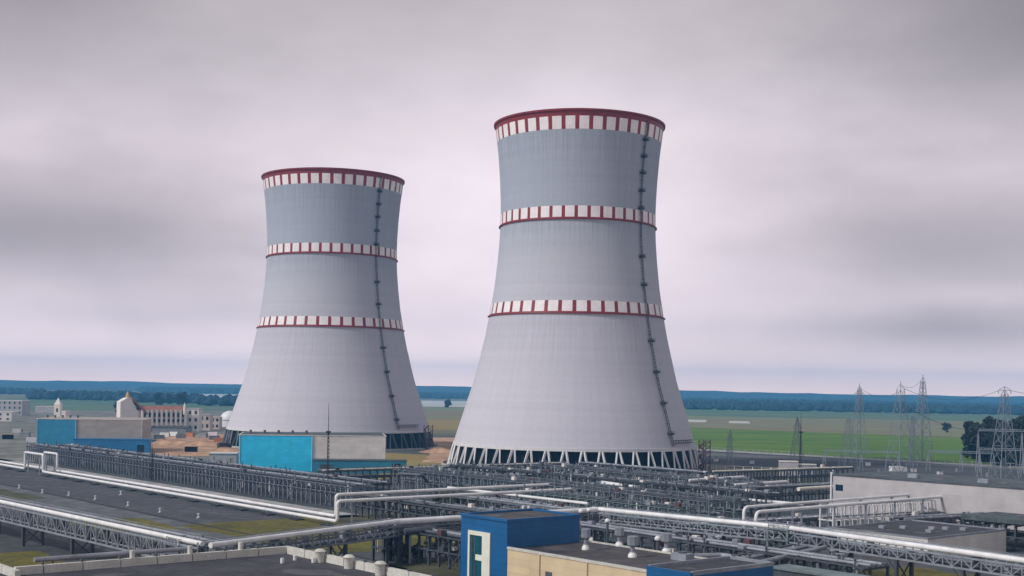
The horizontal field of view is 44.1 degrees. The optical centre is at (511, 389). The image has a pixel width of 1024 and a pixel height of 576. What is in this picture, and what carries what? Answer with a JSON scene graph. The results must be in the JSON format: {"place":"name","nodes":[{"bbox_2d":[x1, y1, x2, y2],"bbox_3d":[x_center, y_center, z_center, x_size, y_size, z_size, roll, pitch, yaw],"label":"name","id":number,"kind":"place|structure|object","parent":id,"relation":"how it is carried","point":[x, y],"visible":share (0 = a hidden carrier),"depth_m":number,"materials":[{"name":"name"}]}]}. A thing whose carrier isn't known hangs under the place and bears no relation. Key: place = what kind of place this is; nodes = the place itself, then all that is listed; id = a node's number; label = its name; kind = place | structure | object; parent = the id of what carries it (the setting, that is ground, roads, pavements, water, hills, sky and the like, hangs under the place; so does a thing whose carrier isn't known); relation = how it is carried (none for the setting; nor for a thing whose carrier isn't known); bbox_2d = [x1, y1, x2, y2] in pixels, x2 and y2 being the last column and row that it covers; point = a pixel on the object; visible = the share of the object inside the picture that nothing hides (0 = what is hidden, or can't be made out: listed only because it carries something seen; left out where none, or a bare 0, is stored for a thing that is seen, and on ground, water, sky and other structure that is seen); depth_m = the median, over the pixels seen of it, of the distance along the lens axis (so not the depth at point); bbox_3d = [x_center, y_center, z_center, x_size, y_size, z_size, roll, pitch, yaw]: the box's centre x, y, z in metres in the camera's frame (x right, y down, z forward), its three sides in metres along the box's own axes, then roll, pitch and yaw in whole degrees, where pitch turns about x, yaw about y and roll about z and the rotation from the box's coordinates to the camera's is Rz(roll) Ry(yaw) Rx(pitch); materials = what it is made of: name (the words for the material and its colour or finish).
{"place":"outdoors","nodes":[
{"label":"outdoors","id":0,"kind":"place"},
{"bbox_2d":[0,411,18,421],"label":"building","id":1,"kind":"structure","parent":0,"point":[9,416],"depth_m":1121.58,"materials":[{"name":"white concrete"}]},
{"bbox_2d":[0,400,29,414],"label":"building","id":2,"kind":"structure","parent":0,"point":[21,407],"depth_m":1332.22,"materials":[{"name":"white concrete"}]},
{"bbox_2d":[54,398,70,416],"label":"chapel","id":3,"kind":"structure","parent":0,"point":[58,408],"depth_m":1001.34,"materials":[{"name":"white paint"}]},
{"bbox_2d":[0,399,233,410],"bbox_3d":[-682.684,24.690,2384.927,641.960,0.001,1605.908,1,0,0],"label":"meadow","id":4,"kind":"structure","parent":0,"point":[70,404],"depth_m":2056.55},
{"bbox_2d":[0,410,238,463],"bbox_3d":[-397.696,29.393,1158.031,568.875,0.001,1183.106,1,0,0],"label":"waste ground","id":5,"kind":"structure","parent":0,"point":[13,449],"depth_m":945.19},
{"bbox_2d":[36,415,151,452],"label":"pump hall","id":6,"kind":"structure","parent":5,"relation":"on","point":[129,434],"depth_m":655.15,"materials":[{"name":"blue metal"}]},
{"bbox_2d":[116,391,186,431],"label":"mansion","id":7,"kind":"structure","parent":5,"relation":"on","point":[168,415],"depth_m":943.28,"materials":[{"name":"white paint"}]},
{"bbox_2d":[152,426,191,433],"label":"building","id":8,"kind":"structure","parent":5,"relation":"on","point":[165,429],"depth_m":906.11,"materials":[{"name":"grey paint"}]},
{"bbox_2d":[151,434,238,455],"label":"earthworks","id":9,"kind":"structure","parent":5,"relation":"on","point":[174,450],"depth_m":700.71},
{"bbox_2d":[208,452,238,463],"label":"shed","id":10,"kind":"structure","parent":5,"relation":"on","point":[227,456],"depth_m":561.02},
{"bbox_2d":[0,459,359,517],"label":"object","id":11,"kind":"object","parent":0,"point":[50,468],"depth_m":423.74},
{"bbox_2d":[137,392,237,397],"bbox_3d":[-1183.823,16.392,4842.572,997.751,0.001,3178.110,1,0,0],"label":"pale field","id":12,"kind":"structure","parent":0,"point":[219,395],"depth_m":4468.66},
{"bbox_2d":[136,386,240,393],"bbox_3d":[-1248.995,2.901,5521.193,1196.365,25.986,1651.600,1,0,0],"label":"forest","id":13,"kind":"object","parent":12,"relation":"on","point":[198,390],"visible":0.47,"depth_m":4749.34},
{"bbox_2d":[187,408,202,431],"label":"building","id":14,"kind":"structure","parent":0,"point":[194,418],"depth_m":955.94,"materials":[{"name":"white paint"}]},
{"bbox_2d":[202,414,213,429],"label":"building","id":15,"kind":"structure","parent":0,"point":[207,421],"depth_m":985.99,"materials":[{"name":"paint"}]},
{"bbox_2d":[14,542,434,575],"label":"foreground building","id":16,"kind":"structure","parent":0,"point":[277,561],"depth_m":142.00,"materials":[{"name":"concrete"}]},
{"bbox_2d":[423,407,464,419],"bbox_3d":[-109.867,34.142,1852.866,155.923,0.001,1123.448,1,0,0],"label":"stubble field","id":17,"kind":"structure","parent":0,"point":[452,413],"depth_m":1846.99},
{"bbox_2d":[427,419,460,429],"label":"dry meadow","id":18,"kind":"structure","parent":0,"point":[441,424],"depth_m":1251.64,"materials":[{"name":"beige plant"}]},
{"bbox_2d":[421,400,466,406],"bbox_3d":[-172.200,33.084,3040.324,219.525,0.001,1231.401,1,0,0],"label":"pale field","id":19,"kind":"structure","parent":0,"point":[442,403],"depth_m":2900.54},
{"bbox_2d":[0,390,1022,469],"bbox_3d":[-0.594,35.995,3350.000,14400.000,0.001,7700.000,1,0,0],"label":"ground","id":20,"kind":"structure","parent":0,"point":[435,432],"depth_m":1159.59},
{"bbox_2d":[0,387,237,405],"bbox_3d":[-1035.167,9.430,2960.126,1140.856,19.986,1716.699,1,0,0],"label":"forest","id":21,"kind":"object","parent":20,"relation":"on","point":[229,399],"visible":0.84,"depth_m":2522.80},
{"bbox_2d":[418,391,468,398],"bbox_3d":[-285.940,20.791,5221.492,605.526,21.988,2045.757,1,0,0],"label":"forest","id":22,"kind":"object","parent":20,"relation":"on","point":[442,395],"visible":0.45,"depth_m":4316.76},
{"bbox_2d":[681,396,1023,414],"bbox_3d":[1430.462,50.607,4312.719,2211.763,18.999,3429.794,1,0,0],"label":"forest","id":23,"kind":"object","parent":20,"relation":"on","point":[845,405],"visible":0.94,"depth_m":2703.32,"materials":[{"name":"plant"}]},
{"bbox_2d":[906,414,917,466],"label":"pylon","id":24,"kind":"object","parent":20,"relation":"on","point":[913,427],"visible":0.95,"depth_m":640.36,"materials":[{"name":"metal"}]},
{"bbox_2d":[987,440,1011,466],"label":"tree","id":25,"kind":"object","parent":20,"relation":"on","point":[997,460],"visible":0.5,"depth_m":652.73,"materials":[{"name":"green plant"}]},
{"bbox_2d":[0,436,1023,575],"bbox_3d":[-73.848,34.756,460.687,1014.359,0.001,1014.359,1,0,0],"label":"site yard","id":26,"kind":"structure","parent":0,"point":[10,537],"depth_m":409.40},
{"bbox_2d":[0,563,19,575],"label":"foreground building","id":27,"kind":"structure","parent":26,"relation":"on","point":[5,570],"depth_m":134.35,"materials":[{"name":"concrete"}]},
{"bbox_2d":[0,551,67,567],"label":"grass patch","id":28,"kind":"object","parent":26,"relation":"on","point":[14,559],"visible":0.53,"depth_m":256.06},
{"bbox_2d":[0,495,221,557],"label":"pipe bridge","id":29,"kind":"structure","parent":26,"relation":"on","point":[106,538],"depth_m":254.17,"materials":[{"name":"metal"}]},
{"bbox_2d":[0,458,364,517],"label":"kerb","id":30,"kind":"structure","parent":26,"relation":"on","point":[190,488],"depth_m":424.91,"materials":[{"name":"concrete"}]},
{"bbox_2d":[163,534,205,554],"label":"junction tower","id":31,"kind":"structure","parent":26,"relation":"on","point":[172,544],"depth_m":224.45,"materials":[{"name":"metal"}]},
{"bbox_2d":[0,483,370,559],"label":"drain channel","id":32,"kind":"object","parent":26,"relation":"on","point":[165,517],"visible":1,"depth_m":343.27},
{"bbox_2d":[26,443,375,509],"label":"pipe rack","id":33,"kind":"object","parent":26,"relation":"on","point":[236,476],"visible":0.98,"depth_m":443.36,"materials":[{"name":"metal"}]},
{"bbox_2d":[0,485,407,568],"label":"concrete lane","id":34,"kind":"structure","parent":26,"relation":"on","point":[85,507],"depth_m":346.81,"materials":[{"name":"concrete"}]},
{"bbox_2d":[0,489,43,499],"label":"grass patch","id":35,"kind":"object","parent":34,"relation":"on","point":[8,493],"visible":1,"depth_m":397.03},
{"bbox_2d":[67,518,183,532],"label":"grass patch","id":36,"kind":"object","parent":34,"relation":"on","point":[149,522],"visible":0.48,"depth_m":322.00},
{"bbox_2d":[196,518,401,562],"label":"pipe bridge","id":37,"kind":"structure","parent":34,"relation":"on","point":[344,538],"depth_m":241.35,"materials":[{"name":"metal"}]},
{"bbox_2d":[180,518,454,553],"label":"grass patch","id":38,"kind":"object","parent":34,"relation":"on","point":[261,526],"visible":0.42,"depth_m":316.11,"materials":[{"name":"plant"}]},
{"bbox_2d":[56,441,390,501],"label":"pipe rack","id":39,"kind":"object","parent":26,"relation":"on","point":[375,483],"visible":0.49,"depth_m":454.94,"materials":[{"name":"metal"}]},
{"bbox_2d":[0,469,458,564],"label":"asphalt yard","id":40,"kind":"structure","parent":26,"relation":"on","point":[179,510],"depth_m":377.08,"materials":[{"name":"asphalt"}]},
{"bbox_2d":[371,518,409,562],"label":"junction tower","id":41,"kind":"structure","parent":40,"relation":"on","point":[386,548],"depth_m":260.62,"materials":[{"name":"metal"}]},
{"bbox_2d":[0,451,550,517],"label":"pipeline","id":42,"kind":"object","parent":26,"relation":"on","point":[295,510],"visible":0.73,"depth_m":371.92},
{"bbox_2d":[0,451,574,525],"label":"pipeline","id":43,"kind":"object","parent":26,"relation":"on","point":[351,501],"visible":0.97,"depth_m":361.72,"materials":[{"name":"metal"}]},
{"bbox_2d":[239,430,406,472],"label":"pump hall","id":44,"kind":"structure","parent":26,"relation":"on","point":[306,450],"depth_m":530.76,"materials":[{"name":"metal"}]},
{"bbox_2d":[218,167,438,450],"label":"cooling tower","id":45,"kind":"structure","parent":26,"relation":"on","point":[330,335],"depth_m":727.49,"materials":[{"name":"concrete"}]},
{"bbox_2d":[396,472,428,499],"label":"pipeline","id":46,"kind":"object","parent":26,"relation":"on","point":[417,475],"visible":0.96,"depth_m":394.21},
{"bbox_2d":[378,453,447,479],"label":"yellow grass","id":47,"kind":"structure","parent":26,"relation":"on","point":[413,459],"depth_m":639.38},
{"bbox_2d":[390,559,459,575],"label":"grass patch","id":48,"kind":"object","parent":26,"relation":"on","point":[431,568],"visible":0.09,"depth_m":252.23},
{"bbox_2d":[402,526,442,562],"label":"duct","id":49,"kind":"object","parent":48,"relation":"on","point":[412,531],"visible":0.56,"depth_m":258.66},
{"bbox_2d":[408,526,460,570],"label":"pipe rack","id":50,"kind":"object","parent":48,"relation":"on","point":[447,549],"visible":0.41,"depth_m":256.31,"materials":[{"name":"metal"}]},
{"bbox_2d":[422,437,457,462],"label":"earthworks","id":51,"kind":"structure","parent":26,"relation":"on","point":[446,443],"depth_m":694.43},
{"bbox_2d":[318,461,567,484],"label":"pipe rack","id":52,"kind":"object","parent":26,"relation":"on","point":[362,470],"visible":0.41,"depth_m":465.53,"materials":[{"name":"metal"}]},
{"bbox_2d":[322,509,625,535],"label":"grass patch","id":53,"kind":"object","parent":26,"relation":"on","point":[357,518],"visible":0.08,"depth_m":347.10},
{"bbox_2d":[354,494,508,531],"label":"pipe rack","id":54,"kind":"object","parent":53,"relation":"on","point":[388,508],"visible":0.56,"depth_m":333.11,"materials":[{"name":"metal"}]},
{"bbox_2d":[447,486,588,507],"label":"pipeline","id":55,"kind":"object","parent":53,"relation":"on","point":[550,499],"visible":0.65,"depth_m":355.28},
{"bbox_2d":[452,492,629,536],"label":"pipe rack","id":56,"kind":"object","parent":53,"relation":"on","point":[518,502],"visible":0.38,"depth_m":343.27,"materials":[{"name":"metal"}]},
{"bbox_2d":[388,507,603,562],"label":"pipe bridge","id":57,"kind":"structure","parent":26,"relation":"on","point":[427,520],"depth_m":266.36,"materials":[{"name":"metal"}]},
{"bbox_2d":[392,463,725,520],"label":"pipe rack","id":58,"kind":"object","parent":26,"relation":"on","point":[608,491],"visible":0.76,"depth_m":383.36,"materials":[{"name":"metal"}]},
{"bbox_2d":[441,108,710,472],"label":"cooling tower","id":59,"kind":"structure","parent":26,"relation":"on","point":[575,363],"depth_m":564.02,"materials":[{"name":"concrete"}]},
{"bbox_2d":[418,463,749,518],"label":"pipe rack","id":60,"kind":"object","parent":26,"relation":"on","point":[734,510],"visible":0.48,"depth_m":382.82,"materials":[{"name":"grey metal"}]},
{"bbox_2d":[480,480,696,531],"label":"pipe rack","id":61,"kind":"object","parent":26,"relation":"on","point":[678,506],"visible":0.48,"depth_m":346.27,"materials":[{"name":"grey metal"}]},
{"bbox_2d":[449,460,780,516],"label":"pipe rack","id":62,"kind":"object","parent":26,"relation":"on","point":[594,477],"visible":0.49,"depth_m":398.43,"materials":[{"name":"metal"}]},
{"bbox_2d":[460,508,773,575],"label":"blue building","id":63,"kind":"structure","parent":26,"relation":"on","point":[528,542],"depth_m":216.62,"materials":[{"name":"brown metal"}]},
{"bbox_2d":[467,530,490,575],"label":"window","id":64,"kind":"structure","parent":63,"relation":"in","point":[479,543],"depth_m":222.30,"materials":[{"name":"white glass"}]},
{"bbox_2d":[627,535,637,557],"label":"roof vent","id":65,"kind":"object","parent":63,"relation":"on","point":[632,542],"visible":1,"depth_m":207.00,"materials":[{"name":"white metal"}]},
{"bbox_2d":[661,532,671,551],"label":"roof vent","id":66,"kind":"object","parent":63,"relation":"on","point":[666,538],"visible":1,"depth_m":213.90,"materials":[{"name":"white metal"}]},
{"bbox_2d":[671,551,693,560],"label":"cooling unit","id":67,"kind":"object","parent":63,"relation":"on","point":[681,555],"visible":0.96,"depth_m":199.94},
{"bbox_2d":[492,462,756,507],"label":"pipe rack","id":68,"kind":"object","parent":26,"relation":"on","point":[627,476],"visible":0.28,"depth_m":423.56,"materials":[{"name":"grey metal"}]},
{"bbox_2d":[578,461,709,483],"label":"pipe rack","id":69,"kind":"object","parent":26,"relation":"on","point":[687,470],"visible":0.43,"depth_m":496.39,"materials":[{"name":"metal"}]},
{"bbox_2d":[528,460,763,499],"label":"pipe rack","id":70,"kind":"object","parent":26,"relation":"on","point":[726,481],"visible":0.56,"depth_m":446.61,"materials":[{"name":"metal"}]},
{"bbox_2d":[564,461,780,499],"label":"pipe rack","id":71,"kind":"object","parent":26,"relation":"on","point":[697,474],"visible":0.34,"depth_m":464.23,"materials":[{"name":"metal"}]},
{"bbox_2d":[590,506,792,552],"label":"pipe bridge","id":72,"kind":"structure","parent":26,"relation":"on","point":[663,524],"depth_m":276.07,"materials":[{"name":"metal"}]},
{"bbox_2d":[579,521,889,575],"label":"pipe rack","id":73,"kind":"object","parent":26,"relation":"on","point":[735,546],"visible":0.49,"depth_m":244.97,"materials":[{"name":"metal"}]},
{"bbox_2d":[645,513,848,536],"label":"pipe rack","id":74,"kind":"object","parent":26,"relation":"on","point":[807,518],"visible":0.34,"depth_m":331.26,"materials":[{"name":"metal"}]},
{"bbox_2d":[692,482,832,504],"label":"pipe rack","id":75,"kind":"object","parent":26,"relation":"on","point":[790,486],"visible":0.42,"depth_m":414.11,"materials":[{"name":"metal"}]},
{"bbox_2d":[731,541,810,566],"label":"pipe rack","id":76,"kind":"object","parent":26,"relation":"on","point":[798,547],"visible":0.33,"depth_m":244.01,"materials":[{"name":"metal"}]},
{"bbox_2d":[703,525,845,546],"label":"pipe rack","id":77,"kind":"object","parent":26,"relation":"on","point":[731,538],"visible":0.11,"depth_m":295.29,"materials":[{"name":"metal"}]},
{"bbox_2d":[706,464,853,484],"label":"pipe rack","id":78,"kind":"object","parent":26,"relation":"on","point":[808,476],"visible":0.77,"depth_m":501.25,"materials":[{"name":"metal"}]},
{"bbox_2d":[765,519,804,557],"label":"junction tower","id":79,"kind":"structure","parent":26,"relation":"on","point":[787,540],"depth_m":261.18,"materials":[{"name":"grey metal"}]},
{"bbox_2d":[778,460,797,475],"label":"hut","id":80,"kind":"object","parent":26,"relation":"on","point":[787,464],"visible":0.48,"depth_m":544.93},
{"bbox_2d":[762,545,827,567],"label":"pipeline","id":81,"kind":"object","parent":26,"relation":"on","point":[818,549],"visible":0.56,"depth_m":238.94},
{"bbox_2d":[742,493,908,530],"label":"pipeline","id":82,"kind":"object","parent":26,"relation":"on","point":[793,504],"visible":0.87,"depth_m":329.67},
{"bbox_2d":[754,495,941,545],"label":"pipeline","id":83,"kind":"object","parent":26,"relation":"on","point":[803,508],"visible":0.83,"depth_m":318.24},
{"bbox_2d":[838,417,857,467],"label":"pylon","id":84,"kind":"object","parent":26,"relation":"on","point":[850,421],"visible":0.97,"depth_m":620.26,"materials":[{"name":"metal"}]},
{"bbox_2d":[818,499,934,526],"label":"pipe rack","id":85,"kind":"object","parent":26,"relation":"on","point":[860,516],"visible":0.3,"depth_m":339.07,"materials":[{"name":"white metal"}]},
{"bbox_2d":[775,524,1023,575],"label":"pipe bridge","id":86,"kind":"structure","parent":26,"relation":"on","point":[975,563],"depth_m":234.78,"materials":[{"name":"metal"}]},
{"bbox_2d":[885,381,913,472],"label":"pylon","id":87,"kind":"object","parent":26,"relation":"on","point":[900,405],"visible":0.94,"depth_m":569.13,"materials":[{"name":"metal"}]},
{"bbox_2d":[855,567,973,575],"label":"grass patch","id":88,"kind":"object","parent":26,"relation":"on","point":[918,571],"visible":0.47,"depth_m":256.61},
{"bbox_2d":[831,519,1006,557],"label":"flat roof building","id":89,"kind":"structure","parent":26,"relation":"on","point":[978,537],"depth_m":288.96,"materials":[{"name":"concrete"}]},
{"bbox_2d":[830,471,1023,530],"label":"long building","id":90,"kind":"structure","parent":26,"relation":"on","point":[959,494],"depth_m":354.04,"materials":[{"name":"grey stone"}]},
{"bbox_2d":[889,511,998,527],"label":"pipe rack","id":91,"kind":"object","parent":26,"relation":"on","point":[945,518],"visible":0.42,"depth_m":325.94,"materials":[{"name":"metal"}]},
{"bbox_2d":[925,450,995,472],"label":"gantry","id":92,"kind":"object","parent":26,"relation":"on","point":[960,457],"visible":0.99,"depth_m":607.23,"materials":[{"name":"metal"}]},
{"bbox_2d":[961,512,1023,550],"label":"pipe rack","id":93,"kind":"object","parent":26,"relation":"on","point":[996,519],"visible":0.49,"depth_m":302.27,"materials":[{"name":"metal"}]},
{"bbox_2d":[975,429,1023,473],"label":"gantry","id":94,"kind":"object","parent":26,"relation":"on","point":[999,430],"visible":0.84,"depth_m":598.57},
{"bbox_2d":[988,386,1018,479],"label":"pylon","id":95,"kind":"object","parent":26,"relation":"on","point":[1005,421],"visible":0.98,"depth_m":530.19,"materials":[{"name":"metal"}]},
{"bbox_2d":[0,380,1023,404],"bbox_3d":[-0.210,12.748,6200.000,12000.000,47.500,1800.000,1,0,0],"label":"hills","id":96,"kind":"structure","parent":0,"point":[132,386],"depth_m":6745.11,"materials":[{"name":"plant"}]},
{"bbox_2d":[0,0,1023,396],"label":"sky","id":97,"kind":"structure","parent":0,"point":[840,195],"materials":[{"name":"grey"}]},
{"bbox_2d":[687,416,1006,436],"bbox_3d":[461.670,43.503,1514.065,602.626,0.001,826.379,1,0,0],"label":"stubble field","id":98,"kind":"structure","parent":0,"point":[871,426],"depth_m":1461.43,"materials":[{"name":"plant"}]},
{"bbox_2d":[690,427,1013,465],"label":"green field","id":99,"kind":"structure","parent":0,"point":[815,443],"depth_m":922.54,"materials":[{"name":"plant"}]},
{"bbox_2d":[849,383,867,454],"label":"pylon","id":100,"kind":"object","parent":99,"relation":"on","point":[857,431],"visible":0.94,"depth_m":759.61,"materials":[{"name":"metal"}]},
{"bbox_2d":[909,377,933,460],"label":"pylon","id":101,"kind":"object","parent":99,"relation":"on","point":[922,418],"visible":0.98,"depth_m":699.61,"materials":[{"name":"metal"}]},
{"bbox_2d":[960,420,978,457],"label":"tree","id":102,"kind":"object","parent":99,"relation":"on","point":[967,424],"visible":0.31,"depth_m":734.81,"materials":[{"name":"green plant"}]},
{"bbox_2d":[962,423,986,458],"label":"tree","id":103,"kind":"object","parent":99,"relation":"on","point":[970,434],"visible":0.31,"depth_m":723.40,"materials":[{"name":"green plant"}]},
{"bbox_2d":[969,435,997,462],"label":"tree","id":104,"kind":"object","parent":99,"relation":"on","point":[985,441],"visible":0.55,"depth_m":686.48,"materials":[{"name":"green plant"}]},
{"bbox_2d":[981,416,1004,430],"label":"tree","id":105,"kind":"object","parent":99,"relation":"on","point":[988,422],"visible":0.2,"depth_m":743.77,"materials":[{"name":"green plant"}]},
{"bbox_2d":[1003,433,1023,465],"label":"tree","id":106,"kind":"object","parent":99,"relation":"on","point":[1017,439],"visible":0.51,"depth_m":665.67,"materials":[{"name":"green plant"}]},
{"bbox_2d":[685,408,1021,421],"bbox_3d":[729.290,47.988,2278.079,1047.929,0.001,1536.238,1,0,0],"label":"meadow","id":107,"kind":"structure","parent":0,"point":[838,415],"depth_m":2235.01,"materials":[{"name":"plant"}]},
{"bbox_2d":[697,449,1022,467],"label":"perimeter road","id":108,"kind":"structure","parent":0,"point":[852,458],"depth_m":713.44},
{"bbox_2d":[699,453,1022,469],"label":"yard road","id":109,"kind":"structure","parent":0,"point":[805,458],"depth_m":695.33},
{"bbox_2d":[704,447,1022,468],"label":"fence","id":110,"kind":"object","parent":109,"relation":"on","point":[858,457],"visible":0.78,"depth_m":700.46,"materials":[{"name":"concrete"}]},
{"label":"grass patch","id":111,"kind":"structure","parent":0,"visible":0},
{"bbox_2d":[773,564,867,575],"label":"green shed","id":112,"kind":"structure","parent":111,"relation":"on","point":[788,570],"depth_m":215.43,"materials":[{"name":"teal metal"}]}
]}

